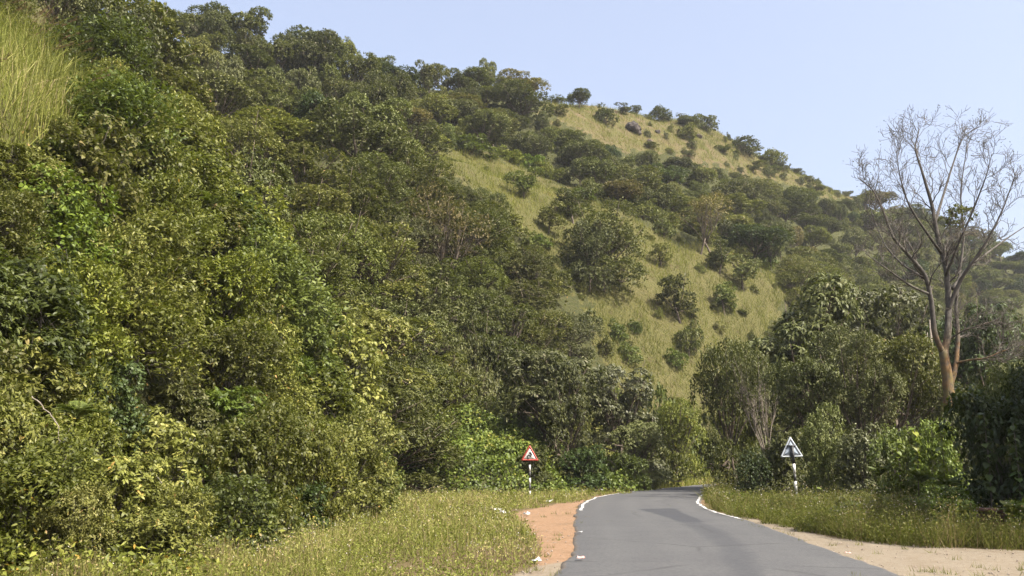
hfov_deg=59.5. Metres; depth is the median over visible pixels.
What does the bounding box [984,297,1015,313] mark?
tree
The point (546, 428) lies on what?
tree
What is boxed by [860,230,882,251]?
tree
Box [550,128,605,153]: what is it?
tree
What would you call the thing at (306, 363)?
shrub
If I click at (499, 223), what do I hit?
tree
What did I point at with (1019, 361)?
tree
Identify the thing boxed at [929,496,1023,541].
wall creeper
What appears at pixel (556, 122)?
bush
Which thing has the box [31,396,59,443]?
dead branch
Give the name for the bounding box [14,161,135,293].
shrub
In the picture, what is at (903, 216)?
tree
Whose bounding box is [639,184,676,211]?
tree
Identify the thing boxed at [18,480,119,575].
shrub
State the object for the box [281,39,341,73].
tree
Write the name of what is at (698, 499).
edge line
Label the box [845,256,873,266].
tree
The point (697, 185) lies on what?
tree
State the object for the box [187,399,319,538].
shrub
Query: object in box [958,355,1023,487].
shrub
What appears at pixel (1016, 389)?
shrub
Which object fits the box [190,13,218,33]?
tree
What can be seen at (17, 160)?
shrub
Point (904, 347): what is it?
tree
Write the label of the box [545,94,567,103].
bush
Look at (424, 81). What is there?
tree
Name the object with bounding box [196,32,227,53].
tree
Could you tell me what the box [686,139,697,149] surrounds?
bush
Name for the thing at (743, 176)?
bush
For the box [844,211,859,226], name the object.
tree
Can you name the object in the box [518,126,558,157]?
tree
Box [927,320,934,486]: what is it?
slender tree
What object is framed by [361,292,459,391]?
tree
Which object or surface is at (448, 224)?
tree
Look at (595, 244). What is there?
tree
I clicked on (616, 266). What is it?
tree
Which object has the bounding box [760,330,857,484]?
tree
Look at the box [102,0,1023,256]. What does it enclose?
sky
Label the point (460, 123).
bush
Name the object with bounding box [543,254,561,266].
bush
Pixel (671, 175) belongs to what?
tree
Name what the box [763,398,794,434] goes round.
tree
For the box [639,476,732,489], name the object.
verge grass
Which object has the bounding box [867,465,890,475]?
fern
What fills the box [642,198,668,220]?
bush
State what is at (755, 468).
shrub
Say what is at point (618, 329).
bush
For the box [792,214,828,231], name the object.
tree
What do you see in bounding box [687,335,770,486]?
tree
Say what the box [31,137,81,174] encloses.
shrub
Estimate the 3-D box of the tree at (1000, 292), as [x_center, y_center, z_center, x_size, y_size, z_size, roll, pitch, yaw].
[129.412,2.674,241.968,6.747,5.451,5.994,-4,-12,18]
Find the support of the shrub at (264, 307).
on the hillside
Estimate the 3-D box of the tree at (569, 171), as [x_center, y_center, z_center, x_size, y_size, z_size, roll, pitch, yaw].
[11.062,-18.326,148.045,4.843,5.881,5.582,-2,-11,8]
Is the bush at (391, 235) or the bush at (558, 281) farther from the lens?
the bush at (558, 281)
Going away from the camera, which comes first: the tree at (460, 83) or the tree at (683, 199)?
the tree at (683, 199)
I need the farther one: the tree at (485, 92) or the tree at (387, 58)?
the tree at (485, 92)
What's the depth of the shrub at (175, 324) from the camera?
24.87 m
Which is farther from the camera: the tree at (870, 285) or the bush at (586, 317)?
the tree at (870, 285)
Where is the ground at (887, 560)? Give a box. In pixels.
[2,485,1023,575]
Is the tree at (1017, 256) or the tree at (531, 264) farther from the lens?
the tree at (1017, 256)
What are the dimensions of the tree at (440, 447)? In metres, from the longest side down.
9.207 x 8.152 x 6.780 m
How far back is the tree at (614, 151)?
169.73 m
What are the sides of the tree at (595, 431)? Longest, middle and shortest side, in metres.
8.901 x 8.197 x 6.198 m
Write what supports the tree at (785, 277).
on the hillside
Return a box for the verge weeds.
[686,476,1023,549]
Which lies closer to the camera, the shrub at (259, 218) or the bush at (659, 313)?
the shrub at (259, 218)
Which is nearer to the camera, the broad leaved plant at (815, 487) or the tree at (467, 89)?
the broad leaved plant at (815, 487)
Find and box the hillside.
[0,0,1023,527]
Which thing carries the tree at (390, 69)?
on the hillside
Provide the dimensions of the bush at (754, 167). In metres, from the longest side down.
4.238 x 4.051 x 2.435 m
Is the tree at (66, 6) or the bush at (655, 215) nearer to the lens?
the tree at (66, 6)
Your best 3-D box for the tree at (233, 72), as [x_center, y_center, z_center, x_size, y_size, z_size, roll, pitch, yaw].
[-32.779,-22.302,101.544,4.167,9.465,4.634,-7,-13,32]
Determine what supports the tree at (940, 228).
on the hillside
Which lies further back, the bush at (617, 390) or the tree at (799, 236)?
the tree at (799, 236)
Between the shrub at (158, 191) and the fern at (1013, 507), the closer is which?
the fern at (1013, 507)
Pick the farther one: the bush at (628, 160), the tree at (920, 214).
the tree at (920, 214)
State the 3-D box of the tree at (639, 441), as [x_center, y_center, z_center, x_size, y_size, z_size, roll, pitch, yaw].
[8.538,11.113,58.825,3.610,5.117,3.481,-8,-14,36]
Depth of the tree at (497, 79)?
186.55 m
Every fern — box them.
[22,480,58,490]
[52,400,101,418]
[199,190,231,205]
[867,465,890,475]
[905,468,937,482]
[930,476,962,487]
[996,500,1023,514]
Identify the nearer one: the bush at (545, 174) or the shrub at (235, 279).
the shrub at (235, 279)
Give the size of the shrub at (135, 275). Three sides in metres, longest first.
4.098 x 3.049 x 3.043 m
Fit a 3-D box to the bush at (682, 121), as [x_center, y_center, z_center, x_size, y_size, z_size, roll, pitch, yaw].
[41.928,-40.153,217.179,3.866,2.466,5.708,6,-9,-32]
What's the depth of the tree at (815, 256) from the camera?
152.89 m
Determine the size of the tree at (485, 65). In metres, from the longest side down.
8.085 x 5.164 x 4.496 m
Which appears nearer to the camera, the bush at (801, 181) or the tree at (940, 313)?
the tree at (940, 313)
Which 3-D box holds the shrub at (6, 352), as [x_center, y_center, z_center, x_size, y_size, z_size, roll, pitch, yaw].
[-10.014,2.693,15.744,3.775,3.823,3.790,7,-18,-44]
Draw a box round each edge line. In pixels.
[579,484,704,509]
[696,495,740,518]
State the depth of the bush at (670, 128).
208.93 m
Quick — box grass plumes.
[0,0,111,111]
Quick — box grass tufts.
[523,491,1023,575]
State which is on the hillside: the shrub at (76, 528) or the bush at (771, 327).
the bush at (771, 327)
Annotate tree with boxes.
[28,0,93,27]
[62,0,166,82]
[63,0,199,77]
[105,126,202,206]
[128,0,190,37]
[137,60,220,121]
[141,112,245,205]
[164,94,230,174]
[173,13,226,40]
[178,35,225,70]
[180,63,263,126]
[181,0,231,36]
[187,10,235,50]
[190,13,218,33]
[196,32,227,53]
[202,110,290,189]
[207,52,246,121]
[215,42,281,75]
[218,6,273,49]
[223,104,330,166]
[223,140,296,249]
[229,27,266,52]
[230,111,311,135]
[237,67,302,116]
[247,38,275,60]
[250,65,296,95]
[253,38,300,73]
[262,86,324,117]
[265,139,356,210]
[269,24,348,61]
[273,28,340,88]
[276,232,365,328]
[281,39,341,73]
[282,178,359,269]
[284,65,321,98]
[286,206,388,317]
[292,89,342,152]
[298,97,413,175]
[311,62,342,98]
[311,166,391,241]
[314,306,393,431]
[321,76,363,103]
[330,219,431,313]
[330,294,442,396]
[335,36,360,63]
[335,52,381,82]
[335,344,443,454]
[337,156,419,233]
[339,150,411,213]
[340,91,412,139]
[342,79,397,111]
[357,68,412,107]
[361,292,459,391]
[363,55,395,66]
[366,61,419,81]
[369,136,428,179]
[369,381,466,493]
[370,75,419,102]
[372,344,449,452]
[379,257,474,325]
[386,149,467,223]
[386,270,468,359]
[388,198,457,250]
[391,214,445,277]
[393,118,452,173]
[398,107,432,131]
[399,178,495,278]
[412,92,458,127]
[415,59,433,95]
[415,63,450,93]
[415,351,484,422]
[420,178,479,208]
[425,92,488,119]
[430,273,510,342]
[433,67,475,94]
[439,97,480,125]
[439,207,514,270]
[439,332,502,412]
[442,123,455,143]
[442,199,517,250]
[443,255,511,307]
[443,420,484,435]
[444,347,459,403]
[449,81,482,102]
[450,394,518,426]
[452,66,495,90]
[452,306,506,403]
[456,108,511,148]
[462,187,510,228]
[468,334,531,409]
[471,107,520,145]
[477,302,540,359]
[478,86,498,107]
[479,57,496,82]
[486,71,494,85]
[488,78,554,122]
[492,74,519,88]
[492,108,530,139]
[493,278,567,324]
[493,348,609,472]
[494,244,558,295]
[497,68,550,94]
[502,131,549,158]
[502,166,543,197]
[511,309,573,367]
[517,402,575,446]
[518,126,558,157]
[534,110,550,135]
[536,200,567,232]
[540,361,597,486]
[545,312,603,361]
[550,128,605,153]
[553,186,593,223]
[557,140,610,163]
[557,196,649,294]
[560,410,622,456]
[564,158,586,184]
[566,87,591,106]
[570,217,617,294]
[574,155,615,183]
[577,361,672,488]
[595,405,645,451]
[596,155,627,193]
[598,178,644,208]
[601,144,621,160]
[603,164,663,199]
[609,420,673,489]
[614,102,630,113]
[628,105,641,113]
[632,162,692,184]
[632,191,691,213]
[635,149,659,170]
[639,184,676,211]
[648,242,673,265]
[655,271,698,323]
[657,181,683,211]
[662,155,697,181]
[675,195,697,209]
[675,205,724,227]
[676,113,703,124]
[676,190,734,254]
[678,209,718,233]
[681,188,709,202]
[684,166,717,184]
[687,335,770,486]
[689,180,710,196]
[707,238,731,274]
[708,192,768,218]
[709,177,754,200]
[713,211,732,238]
[713,281,738,313]
[718,214,753,236]
[719,222,793,259]
[722,335,781,453]
[723,253,763,290]
[725,211,753,223]
[732,397,777,483]
[733,271,873,482]
[739,219,797,260]
[743,179,783,200]
[747,178,784,194]
[753,195,788,219]
[754,208,780,224]
[755,233,788,269]
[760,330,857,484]
[761,420,779,435]
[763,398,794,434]
[764,330,785,343]
[766,220,795,258]
[771,246,837,272]
[774,263,823,296]
[775,192,812,223]
[775,253,825,289]
[777,185,808,209]
[782,254,827,269]
[783,187,825,199]
[784,287,810,315]
[788,225,803,249]
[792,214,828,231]
[792,246,830,264]
[799,224,832,246]
[801,191,822,215]
[807,216,848,241]
[813,197,839,216]
[815,261,847,295]
[819,248,849,261]
[819,323,910,486]
[829,203,847,220]
[829,259,865,276]
[830,419,852,468]
[831,242,854,260]
[831,284,941,476]
[832,262,855,287]
[833,273,856,302]
[836,200,855,207]
[837,226,874,258]
[839,329,942,479]
[844,104,1023,461]
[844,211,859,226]
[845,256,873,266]
[852,275,889,292]
[853,267,879,283]
[854,273,881,291]
[854,307,879,330]
[855,304,887,330]
[856,189,875,209]
[856,283,883,316]
[859,190,897,211]
[859,208,894,228]
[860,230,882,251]
[866,265,905,285]
[869,252,904,274]
[878,239,899,258]
[882,286,910,313]
[884,238,903,258]
[887,295,910,317]
[887,310,918,332]
[888,205,903,211]
[888,283,944,295]
[889,218,927,235]
[891,209,908,226]
[891,234,912,244]
[894,247,936,264]
[895,278,943,286]
[895,286,924,306]
[898,203,928,222]
[898,259,930,280]
[903,397,935,435]
[904,208,940,226]
[906,236,929,249]
[908,294,936,319]
[910,298,943,317]
[911,283,959,301]
[913,270,955,288]
[914,221,929,233]
[916,372,1003,473]
[917,231,934,247]
[920,293,1023,463]
[922,265,943,274]
[927,302,944,316]
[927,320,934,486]
[928,224,948,241]
[929,216,953,229]
[931,239,969,251]
[933,263,973,274]
[934,294,954,310]
[936,288,966,304]
[937,308,963,320]
[938,250,973,265]
[945,226,959,234]
[945,299,968,310]
[947,225,987,240]
[950,274,972,290]
[952,265,992,282]
[952,281,970,300]
[959,248,989,269]
[960,235,987,249]
[961,282,976,296]
[969,278,992,295]
[970,294,999,306]
[972,268,1000,289]
[974,244,1008,262]
[975,244,990,263]
[977,231,997,240]
[980,287,1003,298]
[981,240,996,259]
[982,346,1023,460]
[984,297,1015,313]
[986,278,1016,287]
[988,261,1019,273]
[993,241,1013,261]
[996,296,1023,311]
[998,289,1023,297]
[1001,277,1023,296]
[1003,250,1023,261]
[1008,274,1023,280]
[1010,333,1023,357]
[1011,318,1023,340]
[1012,260,1023,276]
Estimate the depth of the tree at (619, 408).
61.27 m
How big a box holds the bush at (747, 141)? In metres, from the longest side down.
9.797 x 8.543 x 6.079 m
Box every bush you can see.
[367,211,397,249]
[411,78,427,96]
[413,119,436,128]
[418,401,453,420]
[421,125,451,145]
[436,84,452,96]
[437,121,446,137]
[441,133,500,159]
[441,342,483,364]
[452,121,466,135]
[453,127,465,143]
[486,240,516,269]
[494,229,517,250]
[497,144,525,163]
[501,206,528,236]
[518,153,547,169]
[520,232,542,258]
[530,230,552,247]
[532,272,569,303]
[534,160,553,175]
[542,171,553,178]
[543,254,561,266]
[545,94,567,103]
[545,104,568,113]
[547,126,562,134]
[550,168,570,183]
[552,119,560,125]
[553,267,576,290]
[556,153,574,164]
[573,310,602,334]
[574,187,596,200]
[574,280,587,292]
[576,176,593,187]
[576,199,590,206]
[585,178,607,199]
[593,102,619,125]
[596,334,614,356]
[609,317,629,342]
[611,387,624,398]
[616,156,633,166]
[618,340,643,365]
[626,194,645,211]
[627,319,642,333]
[632,201,654,219]
[642,114,655,119]
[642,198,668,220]
[644,129,651,136]
[644,141,659,147]
[648,105,672,121]
[648,211,667,222]
[652,217,676,236]
[654,306,664,319]
[661,113,672,121]
[664,210,678,227]
[664,347,688,369]
[665,148,674,153]
[668,123,674,132]
[673,318,703,355]
[675,122,696,139]
[677,117,693,124]
[678,221,693,234]
[681,147,696,155]
[683,308,700,319]
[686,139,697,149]
[691,222,719,238]
[694,113,719,132]
[694,263,706,272]
[698,229,715,246]
[710,301,721,311]
[712,166,724,177]
[713,321,725,333]
[714,144,733,152]
[719,174,731,182]
[729,135,761,155]
[731,243,753,257]
[734,172,748,179]
[737,167,744,172]
[737,309,749,314]
[746,147,760,157]
[747,330,756,340]
[748,165,760,172]
[748,249,778,267]
[750,283,759,293]
[752,160,767,166]
[756,155,770,160]
[759,261,771,269]
[760,168,776,176]
[761,147,787,165]
[764,164,781,174]
[767,320,781,330]
[779,172,788,180]
[781,165,789,172]
[790,168,801,172]
[795,176,805,185]
[804,175,816,182]
[806,182,826,191]
[833,191,841,197]
[848,196,863,212]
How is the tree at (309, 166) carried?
on the hillside
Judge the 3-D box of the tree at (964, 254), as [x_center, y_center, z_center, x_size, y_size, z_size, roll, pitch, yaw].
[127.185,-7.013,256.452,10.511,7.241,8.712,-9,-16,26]
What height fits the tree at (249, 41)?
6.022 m
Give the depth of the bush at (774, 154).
239.22 m
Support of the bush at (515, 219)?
on the hillside
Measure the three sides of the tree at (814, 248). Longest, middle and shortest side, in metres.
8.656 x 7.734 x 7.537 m
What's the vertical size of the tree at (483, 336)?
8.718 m
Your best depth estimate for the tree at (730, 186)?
181.87 m
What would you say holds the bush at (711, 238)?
on the hillside
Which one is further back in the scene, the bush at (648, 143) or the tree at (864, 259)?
the tree at (864, 259)
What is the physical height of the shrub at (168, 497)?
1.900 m
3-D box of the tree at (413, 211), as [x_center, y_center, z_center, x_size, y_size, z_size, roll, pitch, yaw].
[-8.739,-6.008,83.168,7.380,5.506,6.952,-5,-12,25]
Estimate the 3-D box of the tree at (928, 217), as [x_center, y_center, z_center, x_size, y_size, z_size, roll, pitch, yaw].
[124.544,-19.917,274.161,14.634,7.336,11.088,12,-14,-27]
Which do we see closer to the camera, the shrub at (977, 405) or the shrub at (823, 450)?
the shrub at (977, 405)
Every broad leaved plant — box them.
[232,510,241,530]
[812,485,821,502]
[889,441,904,497]
[906,428,922,495]
[935,427,947,494]
[975,412,997,507]
[1005,423,1023,500]
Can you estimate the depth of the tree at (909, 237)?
246.55 m
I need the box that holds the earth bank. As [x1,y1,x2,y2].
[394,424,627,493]
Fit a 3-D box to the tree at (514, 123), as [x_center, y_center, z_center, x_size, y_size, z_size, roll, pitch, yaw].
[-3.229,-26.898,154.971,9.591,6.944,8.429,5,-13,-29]
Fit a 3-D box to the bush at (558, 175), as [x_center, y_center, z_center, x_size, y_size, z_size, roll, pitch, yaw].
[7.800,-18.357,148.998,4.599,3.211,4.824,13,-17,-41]
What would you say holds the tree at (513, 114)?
on the hillside
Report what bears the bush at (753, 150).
on the hillside
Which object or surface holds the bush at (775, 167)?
on the hillside
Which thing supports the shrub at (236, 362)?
on the hillside
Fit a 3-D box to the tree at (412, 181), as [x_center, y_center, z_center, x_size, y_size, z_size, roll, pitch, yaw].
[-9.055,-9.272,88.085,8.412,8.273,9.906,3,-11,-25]
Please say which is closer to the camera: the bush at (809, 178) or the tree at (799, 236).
the tree at (799, 236)
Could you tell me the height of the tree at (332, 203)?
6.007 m
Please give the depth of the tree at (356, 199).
68.37 m
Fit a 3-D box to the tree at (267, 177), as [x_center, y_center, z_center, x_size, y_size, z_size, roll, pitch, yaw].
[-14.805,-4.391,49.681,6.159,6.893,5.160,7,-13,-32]
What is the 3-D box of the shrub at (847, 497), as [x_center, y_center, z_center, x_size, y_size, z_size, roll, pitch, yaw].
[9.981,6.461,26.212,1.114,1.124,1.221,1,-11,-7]
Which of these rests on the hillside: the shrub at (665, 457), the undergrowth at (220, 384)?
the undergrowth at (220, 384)
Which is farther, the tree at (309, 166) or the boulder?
the boulder
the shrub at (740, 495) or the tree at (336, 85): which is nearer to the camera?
the shrub at (740, 495)
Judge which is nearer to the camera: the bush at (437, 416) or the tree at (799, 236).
the bush at (437, 416)
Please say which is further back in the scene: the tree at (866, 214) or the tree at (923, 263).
the tree at (866, 214)
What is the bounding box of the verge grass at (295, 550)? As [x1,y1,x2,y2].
[0,479,716,575]
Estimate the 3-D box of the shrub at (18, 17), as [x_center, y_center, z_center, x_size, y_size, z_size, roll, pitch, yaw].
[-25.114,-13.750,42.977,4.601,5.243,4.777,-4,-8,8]
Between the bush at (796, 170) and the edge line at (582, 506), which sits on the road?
the edge line at (582, 506)
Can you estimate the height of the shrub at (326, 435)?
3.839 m
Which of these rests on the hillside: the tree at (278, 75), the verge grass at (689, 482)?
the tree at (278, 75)
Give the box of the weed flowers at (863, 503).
[703,479,1019,530]
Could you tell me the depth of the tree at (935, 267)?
222.80 m
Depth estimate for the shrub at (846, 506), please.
25.22 m
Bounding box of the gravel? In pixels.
[518,503,1023,575]
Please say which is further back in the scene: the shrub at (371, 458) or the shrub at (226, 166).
the shrub at (226, 166)
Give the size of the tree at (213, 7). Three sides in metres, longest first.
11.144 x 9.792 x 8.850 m
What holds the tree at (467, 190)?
on the hillside
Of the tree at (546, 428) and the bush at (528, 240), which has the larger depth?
the bush at (528, 240)
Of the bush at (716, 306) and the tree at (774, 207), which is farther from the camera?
the tree at (774, 207)
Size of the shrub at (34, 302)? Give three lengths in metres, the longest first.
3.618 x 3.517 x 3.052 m
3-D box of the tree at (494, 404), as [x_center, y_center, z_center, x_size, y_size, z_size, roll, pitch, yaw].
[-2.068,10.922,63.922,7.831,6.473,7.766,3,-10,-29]
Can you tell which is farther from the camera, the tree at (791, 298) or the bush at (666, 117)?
the bush at (666, 117)
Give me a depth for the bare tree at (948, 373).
40.41 m
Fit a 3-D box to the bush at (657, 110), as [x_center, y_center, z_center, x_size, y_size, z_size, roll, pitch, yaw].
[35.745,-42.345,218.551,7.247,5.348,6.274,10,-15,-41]
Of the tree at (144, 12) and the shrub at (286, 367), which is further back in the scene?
the tree at (144, 12)
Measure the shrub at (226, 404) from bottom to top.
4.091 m
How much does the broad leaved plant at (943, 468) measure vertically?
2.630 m
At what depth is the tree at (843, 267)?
153.39 m
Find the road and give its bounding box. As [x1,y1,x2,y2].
[554,484,899,575]
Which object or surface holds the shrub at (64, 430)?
on the hillside
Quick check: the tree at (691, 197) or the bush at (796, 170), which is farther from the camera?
the bush at (796, 170)
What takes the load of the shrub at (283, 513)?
on the ground at (887, 560)
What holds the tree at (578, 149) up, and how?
on the hillside
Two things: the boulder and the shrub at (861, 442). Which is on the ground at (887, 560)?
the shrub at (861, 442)
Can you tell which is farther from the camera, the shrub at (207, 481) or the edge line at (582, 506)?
the edge line at (582, 506)
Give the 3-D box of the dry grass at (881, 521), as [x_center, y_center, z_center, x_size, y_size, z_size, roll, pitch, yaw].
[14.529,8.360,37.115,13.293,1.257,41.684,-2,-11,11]
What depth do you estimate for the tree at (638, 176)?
147.88 m
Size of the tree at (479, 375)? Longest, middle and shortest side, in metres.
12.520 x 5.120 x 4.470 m
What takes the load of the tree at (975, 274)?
on the hillside
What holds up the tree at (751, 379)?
on the ground at (887, 560)
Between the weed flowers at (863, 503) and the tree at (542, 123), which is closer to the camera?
the weed flowers at (863, 503)
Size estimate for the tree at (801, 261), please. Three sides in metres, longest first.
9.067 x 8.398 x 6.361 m
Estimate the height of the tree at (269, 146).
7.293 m
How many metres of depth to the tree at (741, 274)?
121.75 m
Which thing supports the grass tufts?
on the ground at (887, 560)
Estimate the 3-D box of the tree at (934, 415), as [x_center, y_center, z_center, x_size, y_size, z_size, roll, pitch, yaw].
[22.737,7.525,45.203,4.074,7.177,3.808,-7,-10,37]
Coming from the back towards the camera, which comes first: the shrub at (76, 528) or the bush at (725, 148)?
the bush at (725, 148)
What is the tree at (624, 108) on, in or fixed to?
on the hillside
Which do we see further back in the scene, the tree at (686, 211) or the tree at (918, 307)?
the tree at (918, 307)
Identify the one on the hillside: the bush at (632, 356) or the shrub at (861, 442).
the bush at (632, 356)
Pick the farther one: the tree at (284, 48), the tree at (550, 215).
the tree at (284, 48)
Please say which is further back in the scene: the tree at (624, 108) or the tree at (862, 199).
the tree at (862, 199)
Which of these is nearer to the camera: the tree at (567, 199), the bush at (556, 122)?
the tree at (567, 199)
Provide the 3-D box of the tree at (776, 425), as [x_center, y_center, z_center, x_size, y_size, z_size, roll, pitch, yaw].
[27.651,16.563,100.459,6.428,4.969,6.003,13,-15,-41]
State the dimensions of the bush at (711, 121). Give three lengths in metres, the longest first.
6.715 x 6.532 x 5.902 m
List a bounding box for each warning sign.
[521,446,537,492]
[781,437,802,493]
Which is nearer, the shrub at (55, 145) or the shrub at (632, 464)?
the shrub at (55, 145)
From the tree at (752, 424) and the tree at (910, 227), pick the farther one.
the tree at (910, 227)
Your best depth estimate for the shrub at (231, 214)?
35.40 m
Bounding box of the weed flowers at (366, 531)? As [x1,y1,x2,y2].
[29,484,583,575]
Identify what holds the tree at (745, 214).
on the hillside
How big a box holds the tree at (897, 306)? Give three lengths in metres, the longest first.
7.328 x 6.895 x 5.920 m
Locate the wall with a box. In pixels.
[973,507,1007,528]
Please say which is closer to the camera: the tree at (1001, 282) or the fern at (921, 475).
the fern at (921, 475)
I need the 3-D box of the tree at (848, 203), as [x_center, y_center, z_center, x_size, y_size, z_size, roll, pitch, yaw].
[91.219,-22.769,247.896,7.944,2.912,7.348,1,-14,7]
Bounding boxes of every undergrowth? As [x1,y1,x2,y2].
[0,8,1023,498]
[0,484,401,575]
[713,466,913,487]
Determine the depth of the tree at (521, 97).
169.38 m
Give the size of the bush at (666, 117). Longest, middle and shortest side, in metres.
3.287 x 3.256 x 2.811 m
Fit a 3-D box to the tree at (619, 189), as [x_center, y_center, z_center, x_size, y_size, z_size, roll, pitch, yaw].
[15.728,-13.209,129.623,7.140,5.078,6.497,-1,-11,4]
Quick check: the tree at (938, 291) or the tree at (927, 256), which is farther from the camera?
the tree at (927, 256)
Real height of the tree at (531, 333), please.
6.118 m
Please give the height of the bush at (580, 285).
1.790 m
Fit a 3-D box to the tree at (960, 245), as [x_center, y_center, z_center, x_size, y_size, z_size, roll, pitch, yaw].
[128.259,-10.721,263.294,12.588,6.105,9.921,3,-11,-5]
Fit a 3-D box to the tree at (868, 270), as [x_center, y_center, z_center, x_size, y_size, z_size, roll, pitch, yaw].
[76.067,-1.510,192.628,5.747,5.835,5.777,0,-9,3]
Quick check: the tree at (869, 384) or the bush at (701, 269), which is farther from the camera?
the bush at (701, 269)
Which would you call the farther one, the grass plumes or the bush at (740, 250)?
the bush at (740, 250)
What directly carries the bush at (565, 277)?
on the hillside
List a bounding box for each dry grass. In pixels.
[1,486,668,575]
[698,485,1023,548]
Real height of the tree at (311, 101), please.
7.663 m
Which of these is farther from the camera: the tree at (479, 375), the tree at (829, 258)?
the tree at (829, 258)
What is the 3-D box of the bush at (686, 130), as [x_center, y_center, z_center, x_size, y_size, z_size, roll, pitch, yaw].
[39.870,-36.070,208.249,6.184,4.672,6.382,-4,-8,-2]
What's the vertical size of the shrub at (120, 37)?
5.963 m
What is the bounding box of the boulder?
[625,121,641,134]
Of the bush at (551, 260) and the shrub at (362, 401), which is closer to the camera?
the shrub at (362, 401)
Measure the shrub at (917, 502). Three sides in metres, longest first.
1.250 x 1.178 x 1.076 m
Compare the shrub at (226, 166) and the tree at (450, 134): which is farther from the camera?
the tree at (450, 134)
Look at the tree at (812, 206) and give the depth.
216.92 m
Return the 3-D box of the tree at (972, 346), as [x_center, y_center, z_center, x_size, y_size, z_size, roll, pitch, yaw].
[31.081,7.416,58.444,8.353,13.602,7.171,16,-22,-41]
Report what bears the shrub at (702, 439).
on the ground at (887, 560)
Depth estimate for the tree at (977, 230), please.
284.63 m
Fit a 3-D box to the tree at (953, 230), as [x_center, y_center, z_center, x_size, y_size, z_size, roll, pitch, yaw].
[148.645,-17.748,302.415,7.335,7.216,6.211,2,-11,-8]
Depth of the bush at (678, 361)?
97.44 m
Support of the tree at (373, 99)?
on the hillside
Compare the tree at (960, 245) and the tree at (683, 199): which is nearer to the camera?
the tree at (683, 199)
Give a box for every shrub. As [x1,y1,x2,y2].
[0,0,39,44]
[0,137,41,194]
[0,178,56,272]
[0,243,101,393]
[0,278,29,376]
[0,333,86,428]
[0,336,50,517]
[0,372,52,541]
[0,434,111,575]
[1,410,104,526]
[2,0,41,35]
[3,146,73,219]
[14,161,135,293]
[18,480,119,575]
[20,242,138,389]
[28,353,131,504]
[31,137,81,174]
[34,107,153,229]
[35,113,90,175]
[36,9,158,79]
[42,4,78,25]
[46,452,173,562]
[56,65,187,180]
[66,84,112,126]
[70,216,168,347]
[78,355,151,452]
[80,55,139,115]
[86,244,214,387]
[92,193,218,327]
[95,168,211,277]
[97,70,214,157]
[99,502,211,573]
[105,404,222,510]
[113,467,220,556]
[145,142,242,253]
[145,383,224,454]
[146,206,236,288]
[174,247,278,351]
[175,385,271,493]
[176,146,241,230]
[183,204,261,279]
[185,315,288,429]
[185,471,285,559]
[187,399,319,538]
[204,434,272,494]
[209,225,348,352]
[210,282,297,366]
[213,303,307,392]
[215,187,279,261]
[221,175,302,267]
[244,361,326,444]
[248,406,364,532]
[252,491,299,537]
[259,307,319,389]
[274,300,352,392]
[282,356,364,451]
[287,408,337,484]
[288,480,334,534]
[294,402,404,519]
[317,393,377,448]
[337,450,405,513]
[378,348,413,443]
[514,445,555,492]
[556,443,611,490]
[606,450,653,490]
[643,382,699,459]
[643,442,690,486]
[655,397,709,480]
[665,435,699,481]
[683,433,717,479]
[692,413,722,478]
[700,433,732,478]
[712,408,746,477]
[725,492,759,499]
[733,446,776,494]
[761,428,810,494]
[768,494,811,508]
[795,397,848,499]
[829,501,883,517]
[832,421,891,497]
[834,490,871,512]
[860,496,900,517]
[866,421,931,502]
[896,495,931,522]
[907,417,971,500]
[922,484,974,513]
[932,407,981,493]
[936,381,1023,507]
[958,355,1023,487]
[992,360,1023,497]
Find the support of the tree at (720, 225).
on the hillside
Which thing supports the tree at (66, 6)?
on the hillside
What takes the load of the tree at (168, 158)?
on the hillside
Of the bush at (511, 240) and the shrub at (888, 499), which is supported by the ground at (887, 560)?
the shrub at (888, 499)
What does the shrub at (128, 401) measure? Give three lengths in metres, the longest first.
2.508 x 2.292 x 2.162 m
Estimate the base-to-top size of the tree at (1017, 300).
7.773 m
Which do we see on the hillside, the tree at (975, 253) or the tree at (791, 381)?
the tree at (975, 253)
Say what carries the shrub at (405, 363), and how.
on the hillside
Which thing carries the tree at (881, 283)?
on the hillside
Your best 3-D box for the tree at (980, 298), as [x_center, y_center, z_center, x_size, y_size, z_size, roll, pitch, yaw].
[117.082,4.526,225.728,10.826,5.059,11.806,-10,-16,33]
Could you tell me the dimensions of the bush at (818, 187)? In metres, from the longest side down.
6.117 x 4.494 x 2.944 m
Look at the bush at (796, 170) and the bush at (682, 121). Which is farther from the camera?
the bush at (796, 170)
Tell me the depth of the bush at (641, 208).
127.94 m
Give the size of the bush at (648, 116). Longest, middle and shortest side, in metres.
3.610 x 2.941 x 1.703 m
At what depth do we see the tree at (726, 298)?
113.03 m
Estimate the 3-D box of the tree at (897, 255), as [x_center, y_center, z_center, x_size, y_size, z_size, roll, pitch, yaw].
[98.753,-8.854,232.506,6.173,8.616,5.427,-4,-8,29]
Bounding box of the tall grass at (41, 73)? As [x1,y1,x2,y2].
[0,0,161,147]
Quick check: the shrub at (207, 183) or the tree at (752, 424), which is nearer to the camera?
the shrub at (207, 183)
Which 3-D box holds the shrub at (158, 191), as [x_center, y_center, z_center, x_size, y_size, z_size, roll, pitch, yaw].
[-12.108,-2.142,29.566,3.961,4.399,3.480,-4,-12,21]
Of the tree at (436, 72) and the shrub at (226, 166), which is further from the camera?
the tree at (436, 72)
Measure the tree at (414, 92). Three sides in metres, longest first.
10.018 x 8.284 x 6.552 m

